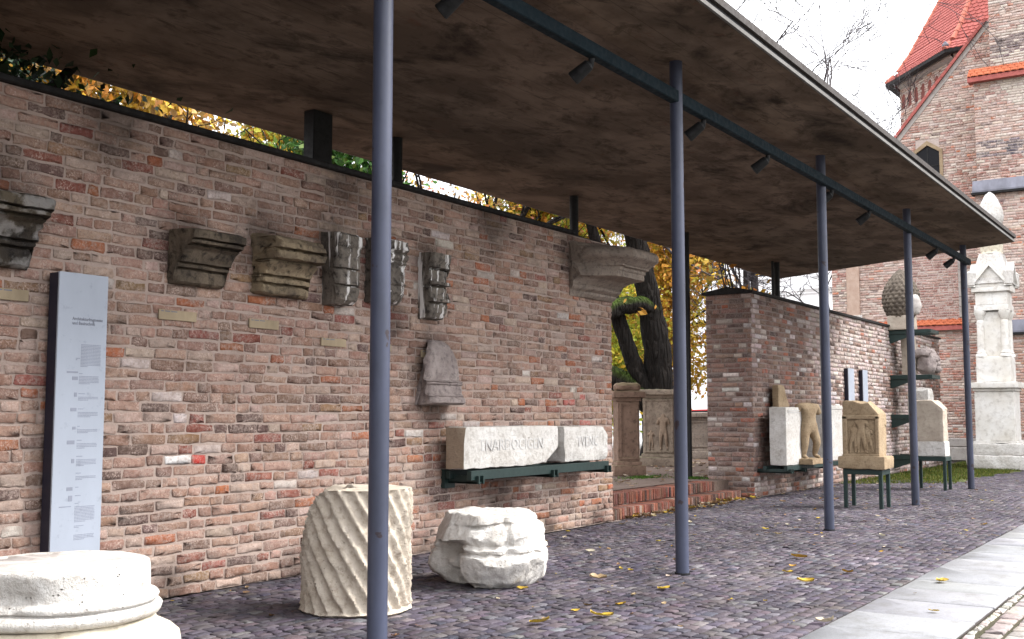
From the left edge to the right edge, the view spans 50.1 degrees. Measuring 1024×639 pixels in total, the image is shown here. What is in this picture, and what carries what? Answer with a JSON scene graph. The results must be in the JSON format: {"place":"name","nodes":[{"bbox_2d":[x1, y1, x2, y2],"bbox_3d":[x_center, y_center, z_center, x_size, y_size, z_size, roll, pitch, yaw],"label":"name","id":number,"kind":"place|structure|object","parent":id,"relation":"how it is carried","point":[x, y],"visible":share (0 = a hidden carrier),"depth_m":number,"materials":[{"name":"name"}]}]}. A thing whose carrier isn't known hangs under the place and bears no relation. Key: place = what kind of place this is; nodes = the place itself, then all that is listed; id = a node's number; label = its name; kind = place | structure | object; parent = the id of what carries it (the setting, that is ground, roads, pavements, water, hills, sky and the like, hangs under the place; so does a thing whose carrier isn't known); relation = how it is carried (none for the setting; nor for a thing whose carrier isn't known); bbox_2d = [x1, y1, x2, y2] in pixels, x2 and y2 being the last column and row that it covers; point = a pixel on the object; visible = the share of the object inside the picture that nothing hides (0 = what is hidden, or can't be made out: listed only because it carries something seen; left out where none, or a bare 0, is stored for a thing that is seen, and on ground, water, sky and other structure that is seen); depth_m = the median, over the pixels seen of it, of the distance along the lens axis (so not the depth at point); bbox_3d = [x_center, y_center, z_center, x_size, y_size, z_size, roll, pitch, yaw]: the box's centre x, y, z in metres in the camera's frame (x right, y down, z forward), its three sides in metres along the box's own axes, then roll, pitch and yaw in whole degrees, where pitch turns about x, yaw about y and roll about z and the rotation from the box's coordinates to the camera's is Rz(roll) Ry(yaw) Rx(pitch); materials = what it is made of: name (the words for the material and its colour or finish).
{"place":"outdoors","nodes":[
{"label":"outdoors","id":0,"kind":"place"},
{"bbox_2d":[96,0,937,209],"label":"sky","id":1,"kind":"structure","parent":0,"point":[921,14],"materials":[{"name":"white"}]},
{"bbox_2d":[156,461,1023,638],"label":"cobbled court","id":2,"kind":"object","parent":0,"point":[733,555],"visible":0.77,"depth_m":9.62,"materials":[{"name":"stone"}]},
{"bbox_2d":[0,550,180,638],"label":"column stump","id":3,"kind":"object","parent":2,"relation":"on","point":[90,594],"visible":1,"depth_m":5.21,"materials":[{"name":"white stone"}]},
{"bbox_2d":[0,72,612,598],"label":"brick wall","id":4,"kind":"structure","parent":2,"relation":"on","point":[234,444],"depth_m":9.49,"materials":[{"name":"brick"}]},
{"bbox_2d":[0,288,28,301],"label":"label plate","id":5,"kind":"object","parent":4,"relation":"attached to","point":[13,294],"visible":1,"depth_m":7.69,"materials":[{"name":"beige metal"}]},
{"bbox_2d":[0,189,55,269],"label":"cornice fragment","id":6,"kind":"object","parent":4,"relation":"attached to","point":[24,217],"visible":1,"depth_m":7.54,"materials":[{"name":"grey stone"}]},
{"bbox_2d":[40,271,107,551],"bbox_3d":[-3.172,0.801,7.935,0.122,2.270,0.405,-3,-6,33],"label":"info panel","id":7,"kind":"object","parent":4,"relation":"attached to","point":[73,429],"visible":1,"depth_m":7.88,"materials":[{"name":"white metal"}]},
{"bbox_2d":[158,309,196,321],"bbox_3d":[-2.710,-0.031,8.877,0.015,0.080,0.380,-3,-6,33],"label":"label plate","id":8,"kind":"object","parent":4,"relation":"attached to","point":[164,314],"visible":1,"depth_m":8.87,"materials":[{"name":"beige metal"}]},
{"bbox_2d":[167,228,246,288],"bbox_3d":[-2.508,-0.498,8.978,0.397,0.442,0.550,-3,-6,33],"label":"cornice fragment","id":9,"kind":"object","parent":4,"relation":"attached to","point":[201,258],"visible":1,"depth_m":8.88,"materials":[{"name":"black weathered grey-brown stone"}]},
{"bbox_2d":[249,318,278,329],"bbox_3d":[-2.188,0.042,9.661,0.015,0.080,0.350,-3,-6,33],"label":"label plate","id":10,"kind":"object","parent":4,"relation":"attached to","point":[264,324],"visible":1,"depth_m":9.65,"materials":[{"name":"beige metal"}]},
{"bbox_2d":[250,233,326,299],"bbox_3d":[-2.018,-0.473,9.781,0.468,0.543,0.648,-3,-6,33],"label":"cornice fragment","id":11,"kind":"object","parent":4,"relation":"attached to","point":[284,267],"visible":1,"depth_m":9.64,"materials":[{"name":"brown stone"}]},
{"bbox_2d":[321,338,345,346],"bbox_3d":[-1.695,0.218,10.396,0.015,0.075,0.340,-3,-6,33],"label":"label plate","id":12,"kind":"object","parent":4,"relation":"attached to","point":[333,342],"visible":1,"depth_m":10.39,"materials":[{"name":"beige metal"}]},
{"bbox_2d":[321,232,362,306],"bbox_3d":[-1.623,-0.478,10.384,0.326,0.700,0.342,-3,-6,33],"label":"pilaster fragment","id":13,"kind":"object","parent":4,"relation":"attached to","point":[340,276],"visible":1,"depth_m":10.27,"materials":[{"name":"stone"}]},
{"bbox_2d":[364,238,408,305],"bbox_3d":[-1.247,-0.480,10.935,0.347,0.651,0.435,-3,-6,33],"label":"capital fragment","id":14,"kind":"object","parent":4,"relation":"attached to","point":[399,256],"visible":0.57,"depth_m":10.86,"materials":[{"name":"stone"}]},
{"bbox_2d":[421,350,425,356],"bbox_3d":[-0.862,0.372,11.646,0.015,0.075,0.340,-3,-6,33],"label":"label plate","id":15,"kind":"object","parent":4,"relation":"attached to","point":[423,353],"visible":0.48,"depth_m":11.53,"materials":[{"name":"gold metal"}]},
{"bbox_2d":[418,252,451,320],"bbox_3d":[-0.828,-0.350,11.632,0.268,0.720,0.351,-3,-6,33],"label":"pilaster fragment","id":16,"kind":"object","parent":4,"relation":"attached to","point":[434,300],"visible":1,"depth_m":11.53,"materials":[{"name":"stone"}]},
{"bbox_2d":[415,340,465,404],"bbox_3d":[-0.757,0.555,11.621,0.312,0.705,0.609,-3,-6,33],"label":"relief fragment","id":17,"kind":"object","parent":4,"relation":"attached to","point":[439,383],"visible":1,"depth_m":11.51,"materials":[{"name":"grey stone"}]},
{"bbox_2d":[441,461,611,487],"bbox_3d":[0.240,1.802,12.838,0.480,0.200,3.020,-3,-6,33],"label":"wall shelf","id":18,"kind":"object","parent":4,"relation":"attached to","point":[450,478],"depth_m":12.29,"materials":[{"name":"green metal"}]},
{"bbox_2d":[446,425,557,469],"bbox_3d":[-0.075,1.420,12.279,0.260,0.463,1.916,-3,-6,33],"label":"inscribed block","id":19,"kind":"object","parent":18,"relation":"on","point":[489,447],"depth_m":11.96,"materials":[{"name":"white stone"}]},
{"bbox_2d":[547,425,607,462],"bbox_3d":[0.784,1.546,13.665,0.362,0.445,1.134,-3,-6,33],"label":"inscribed block","id":20,"kind":"object","parent":18,"relation":"on","point":[582,443],"depth_m":13.46,"materials":[{"name":"white stone"}]},
{"bbox_2d":[569,240,658,302],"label":"cornice block","id":21,"kind":"structure","parent":4,"relation":"attached to","point":[603,272],"depth_m":14.20,"materials":[{"name":"grey stone"}]},
{"bbox_2d":[299,484,413,617],"bbox_3d":[-1.161,1.706,8.206,0.846,0.924,0.846,-3,-6,33],"label":"fluted drum","id":22,"kind":"object","parent":2,"relation":"on","point":[333,555],"visible":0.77,"depth_m":7.87,"materials":[{"name":"beige stone"}]},
{"bbox_2d":[428,506,547,588],"bbox_3d":[-0.191,1.964,9.507,1.063,0.658,1.043,-3,-6,33],"label":"base fragment","id":23,"kind":"object","parent":2,"relation":"on","point":[489,547],"visible":1,"depth_m":9.12,"materials":[{"name":"white stone"}]},
{"bbox_2d":[0,0,1015,638],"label":"canopy","id":24,"kind":"object","parent":2,"relation":"on","point":[488,98],"visible":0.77,"depth_m":11.49,"materials":[{"name":"concrete"}]},
{"bbox_2d":[435,0,463,18],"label":"spotlight","id":25,"kind":"object","parent":24,"relation":"attached to","point":[446,9],"visible":1,"depth_m":7.48,"materials":[{"name":"black metal"}]},
{"bbox_2d":[568,58,594,83],"bbox_3d":[0.573,-2.045,9.024,0.221,0.212,0.124,-1,-5,10],"label":"spotlight","id":26,"kind":"object","parent":24,"relation":"attached to","point":[579,73],"visible":1,"depth_m":8.97,"materials":[{"name":"black metal"}]},
{"bbox_2d":[684,119,705,140],"bbox_3d":[1.825,-1.881,10.910,0.221,0.212,0.124,-1,-5,10],"label":"spotlight","id":27,"kind":"object","parent":24,"relation":"attached to","point":[693,132],"visible":1,"depth_m":10.86,"materials":[{"name":"black metal"}]},
{"bbox_2d":[750,155,769,173],"bbox_3d":[2.813,-1.753,12.398,0.221,0.212,0.124,-1,-5,10],"label":"spotlight","id":28,"kind":"object","parent":24,"relation":"attached to","point":[758,166],"visible":1,"depth_m":12.35,"materials":[{"name":"black metal"}]},
{"bbox_2d":[826,190,833,202],"bbox_3d":[4.103,-1.585,14.343,0.221,0.212,0.124,-1,-5,10],"label":"spotlight","id":29,"kind":"object","parent":24,"relation":"attached to","point":[829,195],"visible":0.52,"depth_m":14.29,"materials":[{"name":"black metal"}]},
{"bbox_2d":[855,211,870,225],"bbox_3d":[5.069,-1.459,15.797,0.221,0.212,0.124,-1,-5,10],"label":"spotlight","id":30,"kind":"object","parent":24,"relation":"attached to","point":[862,218],"visible":1,"depth_m":15.75,"materials":[{"name":"black metal"}]},
{"bbox_2d":[925,248,937,259],"bbox_3d":[7.413,-1.154,19.329,0.221,0.212,0.124,-1,-5,10],"label":"spotlight","id":31,"kind":"object","parent":24,"relation":"attached to","point":[930,255],"visible":1,"depth_m":19.28,"materials":[{"name":"black metal"}]},
{"bbox_2d":[943,257,954,268],"bbox_3d":[8.174,-1.055,20.476,0.221,0.212,0.124,-1,-5,10],"label":"spotlight","id":32,"kind":"object","parent":24,"relation":"attached to","point":[948,263],"visible":1,"depth_m":20.43,"materials":[{"name":"black metal"}]},
{"bbox_2d":[529,616,548,621],"bbox_3d":[0.188,2.075,7.580,0.107,0.043,0.116,-3,-6,33],"label":"fallen leaf","id":33,"kind":"object","parent":2,"relation":"on","point":[540,620],"visible":1,"depth_m":7.56,"materials":[{"name":"yellow plant"}]},
{"bbox_2d":[170,458,998,635],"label":"fallen leaves","id":34,"kind":"object","parent":2,"relation":"on","point":[711,503],"depth_m":15.64,"materials":[{"name":"yellow plant"}]},
{"bbox_2d":[590,573,606,577],"bbox_3d":[0.755,2.244,9.590,0.128,0.045,0.103,-3,-6,33],"label":"fallen leaf","id":35,"kind":"object","parent":2,"relation":"on","point":[594,575],"visible":1,"depth_m":9.61,"materials":[{"name":"beige plant"}]},
{"bbox_2d":[590,609,613,615],"bbox_3d":[0.641,2.092,7.821,0.131,0.048,0.124,-3,-6,33],"label":"fallen leaf","id":36,"kind":"object","parent":2,"relation":"on","point":[605,613],"visible":1,"depth_m":7.81,"materials":[{"name":"yellow plant"}]},
{"bbox_2d":[612,481,740,521],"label":"brick steps","id":37,"kind":"structure","parent":2,"relation":"on","point":[631,502],"depth_m":16.59,"materials":[{"name":"red brick"}]},
{"bbox_2d":[791,553,806,556],"bbox_3d":[2.885,2.370,11.006,0.134,0.043,0.119,-3,-6,33],"label":"fallen leaf","id":38,"kind":"object","parent":2,"relation":"on","point":[798,555],"visible":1,"depth_m":10.98,"materials":[{"name":"plant"}]},
{"bbox_2d":[797,577,813,581],"bbox_3d":[2.519,2.230,9.397,0.108,0.040,0.109,3,-6,-30],"label":"fallen leaf","id":39,"kind":"object","parent":2,"relation":"on","point":[807,579],"visible":1,"depth_m":9.40,"materials":[{"name":"yellow plant"}]},
{"bbox_2d":[702,287,942,497],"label":"brick wall","id":40,"kind":"structure","parent":2,"relation":"on","point":[759,344],"depth_m":20.08,"materials":[{"name":"brick"}]},
{"bbox_2d":[757,460,837,473],"bbox_3d":[5.500,2.731,20.451,0.640,0.120,3.550,-3,-6,33],"label":"wall shelf","id":41,"kind":"object","parent":40,"relation":"attached to","point":[789,469],"depth_m":19.25,"materials":[{"name":"green metal"}]},
{"bbox_2d":[769,407,801,465],"bbox_3d":[4.872,2.063,19.412,0.326,1.024,0.902,-3,-6,33],"label":"white block","id":42,"kind":"object","parent":41,"relation":"on","point":[785,436],"depth_m":19.08,"materials":[{"name":"stone"}]},
{"bbox_2d":[772,385,788,406],"bbox_3d":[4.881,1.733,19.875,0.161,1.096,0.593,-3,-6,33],"label":"stone shard","id":43,"kind":"object","parent":42,"relation":"on","point":[779,397],"visible":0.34,"depth_m":19.71,"materials":[{"name":"yellow stone"}]},
{"bbox_2d":[795,402,822,464],"bbox_3d":[5.316,2.062,19.862,0.589,1.108,0.902,-3,-6,33],"label":"torso statue","id":44,"kind":"object","parent":41,"relation":"on","point":[809,413],"visible":0.84,"depth_m":19.59,"materials":[{"name":"yellow stone"}]},
{"bbox_2d":[806,405,842,459],"bbox_3d":[6.069,2.196,21.251,0.369,1.071,1.238,-3,-6,33],"label":"white slab","id":45,"kind":"object","parent":41,"relation":"on","point":[837,442],"depth_m":21.22,"materials":[{"name":"stone"}]},
{"bbox_2d":[844,368,854,400],"bbox_3d":[7.338,1.684,23.786,0.090,1.240,0.430,-3,-6,33],"label":"info panel","id":46,"kind":"object","parent":40,"relation":"attached to","point":[849,384],"visible":0.64,"depth_m":23.67,"materials":[{"name":"white metal"}]},
{"bbox_2d":[859,370,867,401],"bbox_3d":[7.931,1.587,24.694,0.090,0.890,0.380,-3,-6,33],"label":"info panel","id":47,"kind":"object","parent":40,"relation":"attached to","point":[863,385],"visible":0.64,"depth_m":24.58,"materials":[{"name":"white metal"}]},
{"bbox_2d":[891,415,908,427],"bbox_3d":[9.869,2.485,26.777,1.040,0.320,0.850,-3,-6,33],"label":"steel bracket","id":48,"kind":"object","parent":40,"relation":"attached to","point":[898,420],"visible":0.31,"depth_m":26.63,"materials":[{"name":"green metal"}]},
{"bbox_2d":[907,387,933,414],"bbox_3d":[10.032,2.017,26.884,0.529,0.698,0.587,-3,-6,33],"label":"white fragment","id":49,"kind":"object","parent":48,"relation":"on","point":[922,393],"visible":0.31,"depth_m":26.65,"materials":[{"name":"stone"}]},
{"bbox_2d":[892,454,909,467],"bbox_3d":[9.869,3.461,26.693,1.040,0.320,0.850,-3,-6,33],"label":"steel bracket","id":50,"kind":"object","parent":40,"relation":"attached to","point":[900,460],"visible":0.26,"depth_m":26.54,"materials":[{"name":"green metal"}]},
{"bbox_2d":[888,329,938,342],"bbox_3d":[9.869,0.432,26.955,1.040,0.320,0.850,-3,-6,33],"label":"steel bracket","id":51,"kind":"object","parent":40,"relation":"attached to","point":[896,335],"visible":0.94,"depth_m":26.78,"materials":[{"name":"green metal"}]},
{"bbox_2d":[881,269,921,329],"bbox_3d":[9.619,-0.485,27.014,0.970,1.542,0.929,-3,-6,33],"label":"stone pine cone","id":52,"kind":"object","parent":51,"relation":"on","point":[893,299],"visible":0.71,"depth_m":26.75,"materials":[{"name":"beige stone"}]},
{"bbox_2d":[890,374,939,387],"bbox_3d":[9.869,1.528,26.860,1.040,0.320,0.850,-3,-6,33],"label":"steel bracket","id":53,"kind":"object","parent":40,"relation":"attached to","point":[897,380],"visible":0.94,"depth_m":26.67,"materials":[{"name":"green metal"}]},
{"bbox_2d":[901,336,916,374],"bbox_3d":[9.837,0.890,27.141,0.325,0.978,0.326,-3,-6,33],"label":"tall panel stone","id":54,"kind":"object","parent":53,"relation":"on","point":[904,354],"visible":0.52,"depth_m":27.06,"materials":[{"name":"beige stone"}]},
{"bbox_2d":[915,348,941,374],"bbox_3d":[10.299,1.056,27.216,0.724,0.693,0.905,-3,-6,33],"label":"carved head","id":55,"kind":"object","parent":53,"relation":"on","point":[928,360],"visible":0.93,"depth_m":26.91},
{"bbox_2d":[815,616,833,621],"bbox_3d":[2.165,2.070,7.594,0.096,0.051,0.094,1,-5,-16],"label":"fallen leaf","id":56,"kind":"object","parent":2,"relation":"on","point":[822,619],"visible":1,"depth_m":7.57,"materials":[{"name":"beige plant"}]},
{"bbox_2d":[843,469,890,508],"bbox_3d":[5.562,2.638,17.150,0.600,0.596,0.480,-3,-6,33],"label":"steel stand","id":57,"kind":"object","parent":2,"relation":"on","point":[854,472],"visible":0.88,"depth_m":17.09,"materials":[{"name":"green metal"}]},
{"bbox_2d":[838,400,893,469],"bbox_3d":[5.553,1.812,17.219,0.742,1.078,0.580,-3,-6,33],"label":"relief altar","id":58,"kind":"object","parent":57,"relation":"on","point":[864,434],"visible":1,"depth_m":17.03,"materials":[{"name":"yellow stone"}]},
{"bbox_2d":[918,456,951,490],"bbox_3d":[8.137,2.966,21.177,0.600,0.636,0.500,-3,-6,33],"label":"steel stand","id":59,"kind":"object","parent":2,"relation":"on","point":[933,458],"visible":0.69,"depth_m":21.10,"materials":[{"name":"green metal"}]},
{"bbox_2d":[916,400,949,456],"bbox_3d":[8.129,2.107,21.258,0.608,1.091,0.428,-3,-6,33],"label":"altar block","id":60,"kind":"object","parent":59,"relation":"on","point":[932,427],"depth_m":21.07,"materials":[{"name":"beige stone"}]},
{"bbox_2d":[612,431,641,448],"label":"street","id":61,"kind":"structure","parent":0,"point":[640,439],"depth_m":49.29,"materials":[{"name":"white"}]},
{"bbox_2d":[611,242,672,436],"bbox_3d":[2.786,1.067,38.556,5.675,7.614,6.512,1,-5,-13],"label":"autumn tree","id":62,"kind":"object","parent":61,"relation":"on","point":[617,359],"visible":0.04,"depth_m":37.30,"materials":[{"name":"yellow plant"}]},
{"bbox_2d":[610,233,720,345],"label":"autumn tree","id":63,"kind":"object","parent":61,"relation":"on","point":[702,290],"depth_m":44.62,"materials":[{"name":"yellow plant"}]},
{"bbox_2d":[609,235,757,443],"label":"autumn tree","id":64,"kind":"object","parent":61,"relation":"on","point":[662,272],"visible":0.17,"depth_m":40.19,"materials":[{"name":"yellow plant"}]},
{"bbox_2d":[690,268,831,370],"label":"bare tree","id":65,"kind":"object","parent":61,"relation":"on","point":[785,287],"visible":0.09,"depth_m":40.13,"materials":[{"name":"brown plant"}]},
{"bbox_2d":[611,23,927,339],"bbox_3d":[8.714,-2.840,40.153,15.452,15.672,12.556,-2,-5,20],"label":"bare tree","id":66,"kind":"object","parent":61,"relation":"on","point":[746,280],"visible":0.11,"depth_m":38.41,"materials":[{"name":"brown plant"}]},
{"bbox_2d":[611,0,1011,290],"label":"bare tree","id":67,"kind":"object","parent":61,"relation":"on","point":[850,31],"visible":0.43,"depth_m":42.26,"materials":[{"name":"brown plant"}]},
{"bbox_2d":[737,0,900,134],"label":"bare tree","id":68,"kind":"object","parent":61,"relation":"on","point":[865,62],"visible":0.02,"depth_m":45.55,"materials":[{"name":"brown plant"}]},
{"bbox_2d":[612,448,728,490],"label":"terrace","id":69,"kind":"structure","parent":0,"point":[721,484],"depth_m":19.33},
{"bbox_2d":[0,28,232,126],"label":"ivy bush","id":70,"kind":"object","parent":69,"relation":"on","point":[61,78],"visible":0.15,"depth_m":10.20,"materials":[{"name":"green plant"}]},
{"bbox_2d":[0,54,252,135],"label":"autumn tree","id":71,"kind":"object","parent":69,"relation":"on","point":[177,112],"visible":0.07,"depth_m":19.43,"materials":[{"name":"yellow plant"}]},
{"bbox_2d":[214,118,297,152],"bbox_3d":[-5.802,-1.304,27.220,4.646,10.385,7.419,0,-5,-4],"label":"autumn tree","id":72,"kind":"object","parent":69,"relation":"on","point":[259,134],"visible":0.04,"depth_m":26.56,"materials":[{"name":"yellow plant"}]},
{"bbox_2d":[214,123,437,185],"bbox_3d":[-4.144,-0.903,22.937,5.450,8.849,6.598,1,-5,-15],"label":"autumn tree","id":73,"kind":"object","parent":69,"relation":"on","point":[338,158],"visible":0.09,"depth_m":21.67,"materials":[{"name":"green plant"}]},
{"bbox_2d":[360,165,594,236],"bbox_3d":[-1.941,-1.612,28.100,10.336,11.150,7.225,-3,-6,33],"label":"autumn tree","id":74,"kind":"object","parent":69,"relation":"on","point":[524,210],"visible":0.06,"depth_m":27.93,"materials":[{"name":"yellow plant"}]},
{"bbox_2d":[433,184,661,295],"bbox_3d":[1.636,-0.712,32.377,9.456,10.093,8.689,2,-5,-18],"label":"autumn tree","id":75,"kind":"object","parent":69,"relation":"on","point":[547,217],"visible":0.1,"depth_m":30.47,"materials":[{"name":"yellow plant"}]},
{"bbox_2d":[611,382,645,475],"bbox_3d":[2.164,2.071,20.720,0.640,1.762,0.618,1,-5,-9],"label":"stone altar","id":76,"kind":"object","parent":69,"relation":"on","point":[626,398],"visible":0.94,"depth_m":20.51,"materials":[{"name":"brown stone"}]},
{"bbox_2d":[554,14,757,455],"bbox_3d":[1.778,-2.188,29.348,8.506,12.221,6.035,-3,-6,33],"label":"old tree","id":77,"kind":"object","parent":69,"relation":"on","point":[653,370],"visible":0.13,"depth_m":29.26,"materials":[{"name":"brown plant"}]},
{"bbox_2d":[663,247,770,315],"bbox_3d":[4.753,-0.930,25.235,2.078,2.197,5.225,-3,-6,33],"label":"leafy twig","id":78,"kind":"object","parent":77,"relation":"attached to","point":[725,281],"visible":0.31,"depth_m":24.46,"materials":[{"name":"yellow plant"}]},
{"bbox_2d":[639,389,673,465],"bbox_3d":[3.306,2.429,24.611,0.916,1.723,0.835,-1,-5,9],"label":"stone altar","id":79,"kind":"object","parent":69,"relation":"on","point":[658,427],"visible":0.84,"depth_m":24.29,"materials":[{"name":"beige stone"}]},
{"bbox_2d":[617,473,715,479],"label":"moss tufts","id":80,"kind":"object","parent":69,"relation":"on","point":[652,476],"visible":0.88,"depth_m":19.76,"materials":[{"name":"green plant"}]},
{"bbox_2d":[692,412,707,458],"bbox_3d":[4.689,3.022,28.513,1.065,1.218,0.920,0,-5,3],"label":"stone altar","id":81,"kind":"object","parent":69,"relation":"on","point":[700,435],"visible":0.35,"depth_m":28.15,"materials":[{"name":"beige stone"}]},
{"bbox_2d":[558,224,832,431],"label":"white building","id":82,"kind":"structure","parent":0,"point":[810,296],"depth_m":68.57,"materials":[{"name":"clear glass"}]},
{"bbox_2d":[706,261,726,283],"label":"window frame","id":83,"kind":"structure","parent":82,"relation":"in","point":[713,261],"depth_m":70.60,"materials":[{"name":"glass"}]},
{"bbox_2d":[692,409,706,411],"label":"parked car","id":84,"kind":"object","parent":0,"point":[702,410],"depth_m":60.71,"materials":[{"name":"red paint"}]},
{"bbox_2d":[799,524,1023,638],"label":"flagstone path","id":85,"kind":"structure","parent":0,"point":[984,581],"depth_m":8.55,"materials":[{"name":"stone"}]},
{"bbox_2d":[936,578,948,580],"bbox_3d":[3.708,2.239,9.435,0.092,0.031,0.089,-3,-6,33],"label":"fallen leaf","id":86,"kind":"object","parent":85,"relation":"on","point":[943,579],"visible":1,"depth_m":9.44,"materials":[{"name":"yellow plant"}]},
{"bbox_2d":[839,460,1020,483],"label":"lawn","id":87,"kind":"structure","parent":0,"point":[960,480],"depth_m":25.52,"materials":[{"name":"plant"}]},
{"bbox_2d":[966,192,1023,469],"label":"column monument","id":88,"kind":"object","parent":87,"relation":"on","point":[993,285],"depth_m":29.20,"materials":[{"name":"white stone"}]},
{"bbox_2d":[946,461,1021,638],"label":"ground","id":89,"kind":"structure","parent":0,"point":[994,610],"depth_m":8.16,"materials":[{"name":"grey stone"}]},
{"bbox_2d":[832,0,1023,460],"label":"brick church","id":90,"kind":"structure","parent":89,"relation":"on","point":[962,128],"depth_m":34.84,"materials":[{"name":"brick"}]},
{"bbox_2d":[913,141,943,175],"bbox_3d":[13.530,-5.075,35.590,0.940,1.440,0.250,-3,-6,33],"label":"window frame","id":91,"kind":"structure","parent":90,"relation":"in","point":[932,154],"depth_m":35.46,"materials":[{"name":"yellow stone"}]},
{"bbox_2d":[961,588,1023,638],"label":"side paving","id":92,"kind":"structure","parent":0,"point":[1005,620],"depth_m":7.64,"materials":[{"name":"stone"}]}
]}

